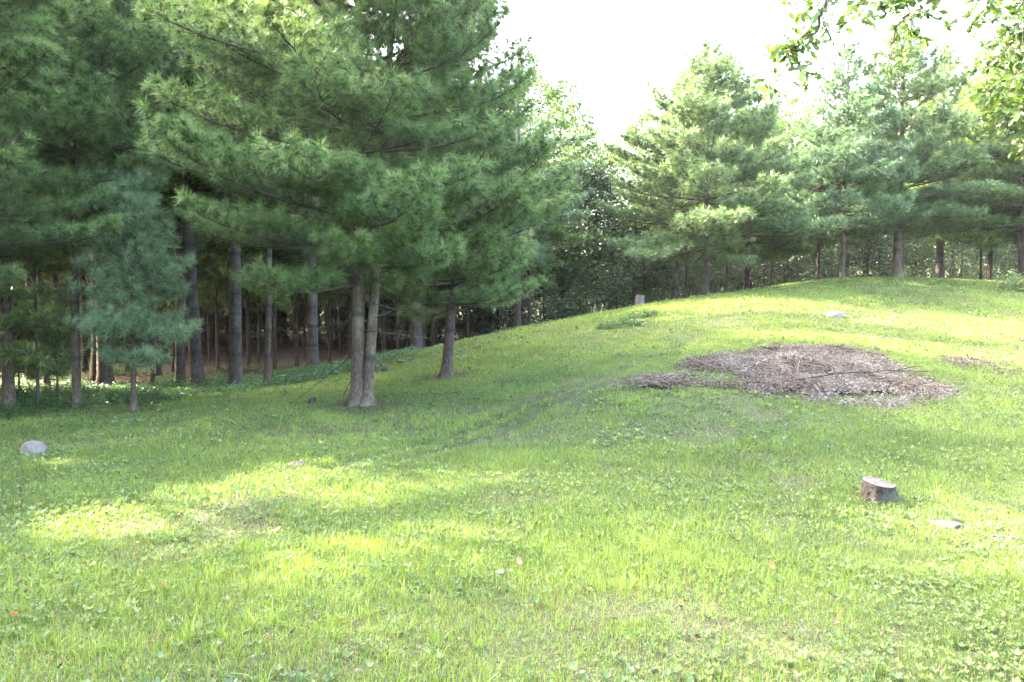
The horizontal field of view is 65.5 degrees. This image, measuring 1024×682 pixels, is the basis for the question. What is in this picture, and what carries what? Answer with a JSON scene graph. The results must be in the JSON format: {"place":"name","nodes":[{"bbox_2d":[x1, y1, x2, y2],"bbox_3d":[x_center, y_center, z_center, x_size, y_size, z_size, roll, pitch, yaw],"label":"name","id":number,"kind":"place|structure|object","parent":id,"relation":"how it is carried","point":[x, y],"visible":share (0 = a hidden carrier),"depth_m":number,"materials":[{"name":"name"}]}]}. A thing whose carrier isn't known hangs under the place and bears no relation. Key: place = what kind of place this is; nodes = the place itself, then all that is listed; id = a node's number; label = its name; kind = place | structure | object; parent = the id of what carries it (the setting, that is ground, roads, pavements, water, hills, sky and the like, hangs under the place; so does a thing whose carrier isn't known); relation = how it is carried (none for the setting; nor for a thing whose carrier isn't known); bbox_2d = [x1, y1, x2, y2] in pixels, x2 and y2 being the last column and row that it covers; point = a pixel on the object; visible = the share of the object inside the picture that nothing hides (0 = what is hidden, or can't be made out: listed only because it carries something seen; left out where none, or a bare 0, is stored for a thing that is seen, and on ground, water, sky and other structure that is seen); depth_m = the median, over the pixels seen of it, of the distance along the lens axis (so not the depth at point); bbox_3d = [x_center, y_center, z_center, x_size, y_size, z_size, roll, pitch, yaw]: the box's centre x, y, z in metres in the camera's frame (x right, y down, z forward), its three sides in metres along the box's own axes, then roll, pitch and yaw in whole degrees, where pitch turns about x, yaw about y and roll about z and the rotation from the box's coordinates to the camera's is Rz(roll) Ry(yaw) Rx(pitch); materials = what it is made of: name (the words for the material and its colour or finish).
{"place":"outdoors","nodes":[
{"label":"outdoors","id":0,"kind":"place"},
{"bbox_2d":[0,276,1023,681],"bbox_3d":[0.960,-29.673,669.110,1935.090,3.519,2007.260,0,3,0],"label":"ground","id":1,"kind":"structure","parent":0,"point":[646,610],"depth_m":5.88,"materials":[{"name":"green plant"}]},
{"bbox_2d":[0,290,54,375],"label":"pine sapling","id":2,"kind":"object","parent":1,"relation":"on","point":[16,333],"visible":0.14,"depth_m":16.34,"materials":[{"name":"green plant"}]},
{"bbox_2d":[19,440,48,455],"bbox_3d":[-5.752,1.365,9.573,0.330,0.339,0.277,0,3,0],"label":"boulder","id":3,"kind":"object","parent":1,"relation":"on","point":[34,447],"visible":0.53,"depth_m":9.49,"materials":[{"name":"stone"}]},
{"bbox_2d":[0,277,69,390],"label":"pine sapling","id":4,"kind":"object","parent":1,"relation":"on","point":[23,283],"visible":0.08,"depth_m":17.45,"materials":[{"name":"green plant"}]},
{"bbox_2d":[0,143,80,404],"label":"pine sapling","id":5,"kind":"object","parent":1,"relation":"on","point":[33,319],"visible":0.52,"depth_m":14.39,"materials":[{"name":"green plant"}]},
{"bbox_2d":[13,300,89,392],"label":"pine sapling","id":6,"kind":"object","parent":1,"relation":"on","point":[61,370],"visible":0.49,"depth_m":16.30,"materials":[{"name":"green plant"}]},
{"bbox_2d":[19,210,89,359],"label":"pine tree","id":7,"kind":"object","parent":1,"relation":"on","point":[55,276],"visible":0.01,"depth_m":24.80,"materials":[{"name":"green plant"}]},
{"bbox_2d":[9,7,99,387],"bbox_3d":[-10.993,-4.237,18.197,3.809,11.096,3.781,0,4,18],"label":"pine tree","id":8,"kind":"object","parent":1,"relation":"on","point":[40,275],"depth_m":18.38,"materials":[{"name":"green plant"}]},
{"bbox_2d":[0,0,134,292],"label":"pine tree","id":9,"kind":"object","parent":1,"relation":"on","point":[33,46],"visible":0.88,"depth_m":12.28,"materials":[{"name":"green plant"}]},
{"bbox_2d":[44,273,118,359],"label":"understory tree","id":10,"kind":"object","parent":1,"relation":"on","point":[69,286],"visible":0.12,"depth_m":33.72,"materials":[{"name":"green plant"}]},
{"bbox_2d":[50,245,115,372],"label":"pine tree","id":11,"kind":"object","parent":1,"relation":"on","point":[84,342],"visible":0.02,"depth_m":27.87,"materials":[{"name":"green plant"}]},
{"bbox_2d":[0,0,182,406],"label":"pine tree","id":12,"kind":"object","parent":1,"relation":"on","point":[8,393],"visible":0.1,"depth_m":14.73,"materials":[{"name":"green plant"}]},
{"bbox_2d":[10,0,179,385],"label":"pine tree","id":13,"kind":"object","parent":1,"relation":"on","point":[104,374],"visible":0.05,"depth_m":19.86,"materials":[{"name":"green plant"}]},
{"bbox_2d":[0,0,204,409],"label":"pine tree","id":14,"kind":"object","parent":1,"relation":"on","point":[133,66],"visible":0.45,"depth_m":13.87,"materials":[{"name":"green plant"}]},
{"bbox_2d":[63,184,175,374],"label":"pine tree","id":15,"kind":"object","parent":1,"relation":"on","point":[126,366],"visible":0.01,"depth_m":26.95,"materials":[{"name":"green plant"}]},
{"bbox_2d":[63,163,204,411],"bbox_3d":[-6.613,-0.911,13.937,2.402,4.624,2.434,0,3,0],"label":"young pine","id":16,"kind":"object","parent":1,"relation":"on","point":[118,329],"visible":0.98,"depth_m":13.72,"materials":[{"name":"green plant"}]},
{"bbox_2d":[103,71,213,385],"bbox_3d":[-9.025,-3.025,20.071,2.957,8.616,2.936,0,1,-25],"label":"pine tree","id":17,"kind":"object","parent":1,"relation":"on","point":[164,205],"visible":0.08,"depth_m":19.99,"materials":[{"name":"green plant"}]},
{"bbox_2d":[123,150,223,375],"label":"pine tree","id":18,"kind":"object","parent":1,"relation":"on","point":[158,370],"visible":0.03,"depth_m":24.96,"materials":[{"name":"green plant"}]},
{"bbox_2d":[140,185,218,371],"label":"pine tree","id":19,"kind":"object","parent":1,"relation":"on","point":[205,272],"visible":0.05,"depth_m":27.86,"materials":[{"name":"green plant"}]},
{"bbox_2d":[58,0,324,383],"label":"pine tree","id":20,"kind":"object","parent":1,"relation":"on","point":[93,371],"visible":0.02,"depth_m":20.22,"materials":[{"name":"green plant"}]},
{"bbox_2d":[111,0,277,386],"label":"pine tree","id":21,"kind":"object","parent":1,"relation":"on","point":[179,359],"visible":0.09,"depth_m":20.25,"materials":[{"name":"green plant"}]},
{"bbox_2d":[168,249,228,363],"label":"pine tree","id":22,"kind":"object","parent":1,"relation":"on","point":[207,308],"visible":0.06,"depth_m":32.87,"materials":[{"name":"green plant"}]},
{"bbox_2d":[96,0,311,387],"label":"pine tree","id":23,"kind":"object","parent":1,"relation":"on","point":[196,369],"visible":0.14,"depth_m":19.80,"materials":[{"name":"green plant"}]},
{"bbox_2d":[0,345,419,418],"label":"ground cover","id":24,"kind":"object","parent":1,"relation":"on","point":[89,388],"visible":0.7,"depth_m":18.38,"materials":[{"name":"green plant"}]},
{"bbox_2d":[165,270,256,347],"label":"understory tree","id":25,"kind":"object","parent":1,"relation":"on","point":[205,329],"visible":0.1,"depth_m":42.07,"materials":[{"name":"green plant"}]},
{"bbox_2d":[195,205,255,368],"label":"pine tree","id":26,"kind":"object","parent":1,"relation":"on","point":[215,258],"visible":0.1,"depth_m":29.91,"materials":[{"name":"green plant"}]},
{"bbox_2d":[118,0,335,385],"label":"pine tree","id":27,"kind":"object","parent":1,"relation":"on","point":[235,343],"visible":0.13,"depth_m":19.69,"materials":[{"name":"green plant"}]},
{"bbox_2d":[194,202,303,368],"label":"pine tree","id":28,"kind":"object","parent":1,"relation":"on","point":[222,277],"visible":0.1,"depth_m":27.75,"materials":[{"name":"green plant"}]},
{"bbox_2d":[216,211,291,366],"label":"pine tree","id":29,"kind":"object","parent":1,"relation":"on","point":[256,309],"visible":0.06,"depth_m":30.95,"materials":[{"name":"green plant"}]},
{"bbox_2d":[219,292,303,346],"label":"understory tree","id":30,"kind":"object","parent":1,"relation":"on","point":[252,334],"visible":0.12,"depth_m":42.03,"materials":[{"name":"green plant"}]},
{"bbox_2d":[206,194,328,369],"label":"pine tree","id":31,"kind":"object","parent":1,"relation":"on","point":[274,352],"visible":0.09,"depth_m":26.43,"materials":[{"name":"green plant"}]},
{"bbox_2d":[182,0,353,384],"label":"pine tree","id":32,"kind":"object","parent":1,"relation":"on","point":[267,354],"visible":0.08,"depth_m":18.78,"materials":[{"name":"green plant"}]},
{"bbox_2d":[248,221,326,366],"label":"pine tree","id":33,"kind":"object","parent":1,"relation":"on","point":[295,306],"visible":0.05,"depth_m":29.79,"materials":[{"name":"green plant"}]},
{"bbox_2d":[254,293,337,346],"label":"understory tree","id":34,"kind":"object","parent":1,"relation":"on","point":[300,311],"visible":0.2,"depth_m":41.71,"materials":[{"name":"green plant"}]},
{"bbox_2d":[284,266,331,358],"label":"pine tree","id":35,"kind":"object","parent":1,"relation":"on","point":[323,298],"visible":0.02,"depth_m":34.94,"materials":[{"name":"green plant"}]},
{"bbox_2d":[292,111,351,363],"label":"pine tree","id":36,"kind":"object","parent":1,"relation":"on","point":[341,303],"visible":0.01,"depth_m":29.98,"materials":[{"name":"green plant"}]},
{"bbox_2d":[249,2,402,367],"bbox_3d":[-6.107,-5.861,23.711,5.429,13.842,6.061,1,3,18],"label":"pine tree","id":37,"kind":"object","parent":1,"relation":"on","point":[312,335],"visible":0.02,"depth_m":23.86,"materials":[{"name":"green plant"}]},
{"bbox_2d":[130,0,545,407],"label":"double trunk pine","id":38,"kind":"object","parent":1,"relation":"on","point":[413,188],"visible":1,"depth_m":11.79,"materials":[{"name":"green plant"}]},
{"bbox_2d":[305,67,384,360],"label":"pine tree","id":39,"kind":"object","parent":1,"relation":"on","point":[349,325],"visible":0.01,"depth_m":28.97,"materials":[{"name":"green plant"}]},
{"bbox_2d":[318,295,388,348],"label":"understory tree","id":40,"kind":"object","parent":1,"relation":"on","point":[335,318],"visible":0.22,"depth_m":39.58,"materials":[{"name":"green plant"}]},
{"bbox_2d":[343,64,401,352],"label":"pine tree","id":41,"kind":"object","parent":1,"relation":"on","point":[382,318],"visible":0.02,"depth_m":29.96,"materials":[{"name":"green plant"}]},
{"bbox_2d":[337,291,429,346],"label":"understory tree","id":42,"kind":"object","parent":1,"relation":"on","point":[378,326],"visible":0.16,"depth_m":41.06,"materials":[{"name":"green plant"}]},
{"bbox_2d":[367,286,456,345],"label":"understory tree","id":43,"kind":"object","parent":1,"relation":"on","point":[426,326],"visible":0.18,"depth_m":39.31,"materials":[{"name":"green plant"}]},
{"bbox_2d":[368,112,475,349],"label":"pine tree","id":44,"kind":"object","parent":1,"relation":"on","point":[416,329],"visible":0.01,"depth_m":25.86,"materials":[{"name":"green plant"}]},
{"bbox_2d":[390,44,469,347],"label":"pine tree","id":45,"kind":"object","parent":1,"relation":"on","point":[423,330],"visible":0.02,"depth_m":28.94,"materials":[{"name":"green plant"}]},
{"bbox_2d":[403,284,481,340],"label":"understory tree","id":46,"kind":"object","parent":1,"relation":"on","point":[456,328],"visible":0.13,"depth_m":41.01,"materials":[{"name":"green plant"}]},
{"bbox_2d":[309,0,581,377],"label":"pine tree","id":47,"kind":"object","parent":1,"relation":"on","point":[518,207],"visible":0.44,"depth_m":15.15,"materials":[{"name":"green plant"}]},
{"bbox_2d":[424,151,466,346],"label":"pine tree","id":48,"kind":"object","parent":1,"relation":"on","point":[432,330],"visible":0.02,"depth_m":31.91,"materials":[{"name":"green plant"}]},
{"bbox_2d":[434,157,500,338],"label":"pine tree","id":49,"kind":"object","parent":1,"relation":"on","point":[462,286],"visible":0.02,"depth_m":33.90,"materials":[{"name":"green plant"}]},
{"bbox_2d":[439,277,525,336],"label":"understory tree","id":50,"kind":"object","parent":1,"relation":"on","point":[491,324],"visible":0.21,"depth_m":39.59,"materials":[{"name":"green plant"}]},
{"bbox_2d":[474,281,546,330],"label":"understory tree","id":51,"kind":"object","parent":1,"relation":"on","point":[522,315],"visible":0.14,"depth_m":42.80,"materials":[{"name":"green plant"}]},
{"bbox_2d":[0,280,1023,681],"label":"lawn weeds","id":52,"kind":"object","parent":1,"relation":"on","point":[70,552],"visible":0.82,"depth_m":6.14,"materials":[{"name":"green plant"}]},
{"bbox_2d":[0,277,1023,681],"bbox_3d":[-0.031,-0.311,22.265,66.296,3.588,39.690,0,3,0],"label":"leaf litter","id":53,"kind":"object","parent":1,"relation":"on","point":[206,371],"visible":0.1,"depth_m":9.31,"materials":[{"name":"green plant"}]},
{"bbox_2d":[448,32,595,327],"bbox_3d":[0.289,-5.048,25.889,4.971,9.818,4.331,0,3,0],"label":"pine tree","id":54,"kind":"object","parent":1,"relation":"on","point":[562,217],"visible":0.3,"depth_m":25.41,"materials":[{"name":"green plant"}]},
{"bbox_2d":[468,61,590,324],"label":"pine tree","id":55,"kind":"object","parent":1,"relation":"on","point":[555,234],"visible":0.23,"depth_m":28.39,"materials":[{"name":"green plant"}]},
{"bbox_2d":[488,249,574,322],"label":"understory tree","id":56,"kind":"object","parent":1,"relation":"on","point":[540,310],"visible":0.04,"depth_m":45.35,"materials":[{"name":"green plant"}]},
{"bbox_2d":[63,226,1016,328],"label":"distant wood","id":57,"kind":"object","parent":1,"relation":"on","point":[623,292],"depth_m":70.02,"materials":[{"name":"green plant"}]},
{"bbox_2d":[521,162,576,319],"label":"pine tree","id":58,"kind":"object","parent":1,"relation":"on","point":[523,276],"visible":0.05,"depth_m":35.48,"materials":[{"name":"green plant"}]},
{"bbox_2d":[514,70,613,318],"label":"pine tree","id":59,"kind":"object","parent":1,"relation":"on","point":[572,106],"visible":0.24,"depth_m":33.13,"materials":[{"name":"green plant"}]},
{"bbox_2d":[532,120,633,319],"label":"broadleaf tree","id":60,"kind":"object","parent":1,"relation":"on","point":[597,150],"visible":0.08,"depth_m":39.56,"materials":[{"name":"green plant"}]},
{"bbox_2d":[525,145,664,320],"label":"broadleaf tree","id":61,"kind":"object","parent":1,"relation":"on","point":[595,284],"visible":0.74,"depth_m":32.41,"materials":[{"name":"green plant"}]},
{"bbox_2d":[559,130,652,308],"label":"broadleaf tree","id":62,"kind":"object","parent":1,"relation":"on","point":[611,160],"visible":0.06,"depth_m":42.26,"materials":[{"name":"green plant"}]},
{"bbox_2d":[596,317,642,329],"bbox_3d":[2.640,-0.447,19.620,1.203,0.350,0.751,0,3,0],"label":"weed clump","id":63,"kind":"object","parent":1,"relation":"on","point":[620,322],"visible":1,"depth_m":19.51,"materials":[{"name":"green plant"}]},
{"bbox_2d":[581,207,701,308],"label":"broadleaf tree","id":64,"kind":"object","parent":1,"relation":"on","point":[636,290],"visible":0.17,"depth_m":36.20,"materials":[{"name":"green plant"}]},
{"bbox_2d":[607,100,677,302],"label":"pine tree","id":65,"kind":"object","parent":1,"relation":"on","point":[613,156],"visible":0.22,"depth_m":35.24,"materials":[{"name":"green plant"}]},
{"bbox_2d":[631,258,699,302],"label":"understory tree","id":66,"kind":"object","parent":1,"relation":"on","point":[668,267],"visible":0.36,"depth_m":36.77,"materials":[{"name":"green plant"}]},
{"bbox_2d":[635,63,714,298],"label":"pine tree","id":67,"kind":"object","parent":1,"relation":"on","point":[666,116],"visible":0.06,"depth_m":30.71,"materials":[{"name":"green plant"}]},
{"bbox_2d":[647,79,713,297],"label":"pine tree","id":68,"kind":"object","parent":1,"relation":"on","point":[667,229],"visible":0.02,"depth_m":33.82,"materials":[{"name":"green plant"}]},
{"bbox_2d":[650,130,713,296],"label":"pine tree","id":69,"kind":"object","parent":1,"relation":"on","point":[693,269],"visible":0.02,"depth_m":34.94,"materials":[{"name":"green plant"}]},
{"bbox_2d":[665,261,721,298],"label":"understory tree","id":70,"kind":"object","parent":1,"relation":"on","point":[693,282],"visible":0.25,"depth_m":37.73,"materials":[{"name":"green plant"}]},
{"bbox_2d":[683,254,744,296],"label":"understory tree","id":71,"kind":"object","parent":1,"relation":"on","point":[720,276],"visible":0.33,"depth_m":36.64,"materials":[{"name":"green plant"}]},
{"bbox_2d":[594,30,848,294],"bbox_3d":[6.598,-5.679,25.576,7.157,8.810,7.713,-1,3,-17],"label":"pine tree","id":72,"kind":"object","parent":1,"relation":"on","point":[735,205],"visible":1,"depth_m":24.68,"materials":[{"name":"green plant"}]},
{"bbox_2d":[690,41,765,290],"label":"pine tree","id":73,"kind":"object","parent":1,"relation":"on","point":[726,269],"visible":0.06,"depth_m":30.20,"materials":[{"name":"green plant"}]},
{"bbox_2d":[665,76,825,288],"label":"pine tree","id":74,"kind":"object","parent":1,"relation":"on","point":[779,251],"visible":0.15,"depth_m":30.15,"materials":[{"name":"green plant"}]},
{"bbox_2d":[725,239,791,288],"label":"understory tree","id":75,"kind":"object","parent":1,"relation":"on","point":[756,270],"visible":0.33,"depth_m":36.77,"materials":[{"name":"green plant"}]},
{"bbox_2d":[752,99,812,285],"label":"pine tree","id":76,"kind":"object","parent":1,"relation":"on","point":[785,124],"visible":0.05,"depth_m":34.93,"materials":[{"name":"green plant"}]},
{"bbox_2d":[756,244,815,286],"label":"understory tree","id":77,"kind":"object","parent":1,"relation":"on","point":[794,266],"visible":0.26,"depth_m":37.80,"materials":[{"name":"green plant"}]},
{"bbox_2d":[598,335,975,409],"bbox_3d":[4.279,0.451,13.509,5.785,1.010,5.750,0,3,0],"label":"brush heap","id":78,"kind":"object","parent":1,"relation":"on","point":[788,369],"visible":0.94,"depth_m":12.74,"materials":[{"name":"brown plant"}]},
{"bbox_2d":[798,366,932,379],"bbox_3d":[5.881,0.508,12.629,2.896,0.180,0.564,-1,3,-23],"label":"fallen branch","id":79,"kind":"object","parent":78,"relation":"on","point":[877,371],"visible":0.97,"depth_m":12.63,"materials":[{"name":"brown wood"}]},
{"bbox_2d":[758,84,818,283],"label":"pine tree","id":80,"kind":"object","parent":1,"relation":"on","point":[792,103],"visible":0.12,"depth_m":37.07,"materials":[{"name":"green plant"}]},
{"bbox_2d":[780,233,845,281],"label":"understory tree","id":81,"kind":"object","parent":1,"relation":"on","point":[827,263],"visible":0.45,"depth_m":36.83,"materials":[{"name":"green plant"}]},
{"bbox_2d":[785,90,850,278],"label":"pine tree","id":82,"kind":"object","parent":1,"relation":"on","point":[806,110],"visible":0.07,"depth_m":35.65,"materials":[{"name":"green plant"}]},
{"bbox_2d":[791,229,879,281],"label":"understory tree","id":83,"kind":"object","parent":1,"relation":"on","point":[821,271],"visible":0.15,"depth_m":41.56,"materials":[{"name":"green plant"}]},
{"bbox_2d":[773,37,932,279],"bbox_3d":[11.701,-6.171,27.266,5.060,8.404,5.300,-1,3,-23],"label":"pine tree","id":84,"kind":"object","parent":1,"relation":"on","point":[850,146],"visible":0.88,"depth_m":26.41,"materials":[{"name":"green plant"}]},
{"bbox_2d":[821,234,889,277],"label":"understory tree","id":85,"kind":"object","parent":1,"relation":"on","point":[850,249],"visible":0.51,"depth_m":37.56,"materials":[{"name":"green plant"}]},
{"bbox_2d":[837,233,912,276],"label":"understory tree","id":86,"kind":"object","parent":1,"relation":"on","point":[882,239],"visible":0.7,"depth_m":36.80,"materials":[{"name":"green plant"}]},
{"bbox_2d":[857,476,900,506],"bbox_3d":[3.081,1.297,6.777,0.397,0.256,0.495,-1,3,-22],"label":"tree stump","id":87,"kind":"object","parent":1,"relation":"on","point":[875,489],"visible":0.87,"depth_m":6.67,"materials":[{"name":"grey wood"}]},
{"bbox_2d":[847,233,926,277],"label":"understory tree","id":88,"kind":"object","parent":1,"relation":"on","point":[890,260],"visible":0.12,"depth_m":45.65,"materials":[{"name":"green plant"}]},
{"bbox_2d":[751,0,1023,164],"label":"oak tree","id":89,"kind":"object","parent":1,"relation":"on","point":[1011,78],"visible":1,"depth_m":6.09,"materials":[{"name":"green plant"}]},
{"bbox_2d":[808,6,1006,277],"bbox_3d":[13.519,-6.898,27.658,6.400,9.701,6.322,1,3,29],"label":"pine tree","id":90,"kind":"object","parent":1,"relation":"on","point":[946,125],"visible":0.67,"depth_m":26.84,"materials":[{"name":"green plant"}]},
{"bbox_2d":[876,233,952,277],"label":"understory tree","id":91,"kind":"object","parent":1,"relation":"on","point":[914,243],"visible":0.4,"depth_m":37.63,"materials":[{"name":"green plant"}]},
{"bbox_2d":[876,32,1006,278],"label":"pine tree","id":92,"kind":"object","parent":1,"relation":"on","point":[955,81],"visible":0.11,"depth_m":31.25,"materials":[{"name":"green plant"}]},
{"bbox_2d":[910,236,993,278],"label":"understory tree","id":93,"kind":"object","parent":1,"relation":"on","point":[964,274],"visible":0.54,"depth_m":37.70,"materials":[{"name":"green plant"}]},
{"bbox_2d":[909,46,1021,279],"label":"pine tree","id":94,"kind":"object","parent":1,"relation":"on","point":[998,242],"visible":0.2,"depth_m":29.73,"materials":[{"name":"green plant"}]},
{"bbox_2d":[921,30,1023,278],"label":"pine tree","id":95,"kind":"object","parent":1,"relation":"on","point":[1000,197],"visible":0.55,"depth_m":27.84,"materials":[{"name":"green plant"}]},
{"bbox_2d":[926,348,1023,376],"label":"brush heap","id":96,"kind":"object","parent":1,"relation":"on","point":[967,360],"visible":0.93,"depth_m":14.62,"materials":[{"name":"brown plant"}]},
{"bbox_2d":[948,30,1015,279],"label":"pine tree","id":97,"kind":"object","parent":1,"relation":"on","point":[975,60],"visible":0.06,"depth_m":32.34,"materials":[{"name":"green plant"}]},
{"bbox_2d":[956,238,1013,279],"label":"understory tree","id":98,"kind":"object","parent":1,"relation":"on","point":[983,265],"visible":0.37,"depth_m":37.67,"materials":[{"name":"green plant"}]},
{"bbox_2d":[982,237,1017,279],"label":"understory tree","id":99,"kind":"object","parent":1,"relation":"on","point":[1012,247],"visible":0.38,"depth_m":37.86,"materials":[{"name":"green plant"}]},
{"bbox_2d":[993,272,1023,291],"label":"weed clump","id":100,"kind":"object","parent":1,"relation":"on","point":[1014,280],"visible":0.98,"depth_m":24.84,"materials":[{"name":"green plant"}]},
{"bbox_2d":[68,0,1022,304],"label":"sky","id":101,"kind":"structure","parent":0,"point":[612,47],"materials":[{"name":"white"}]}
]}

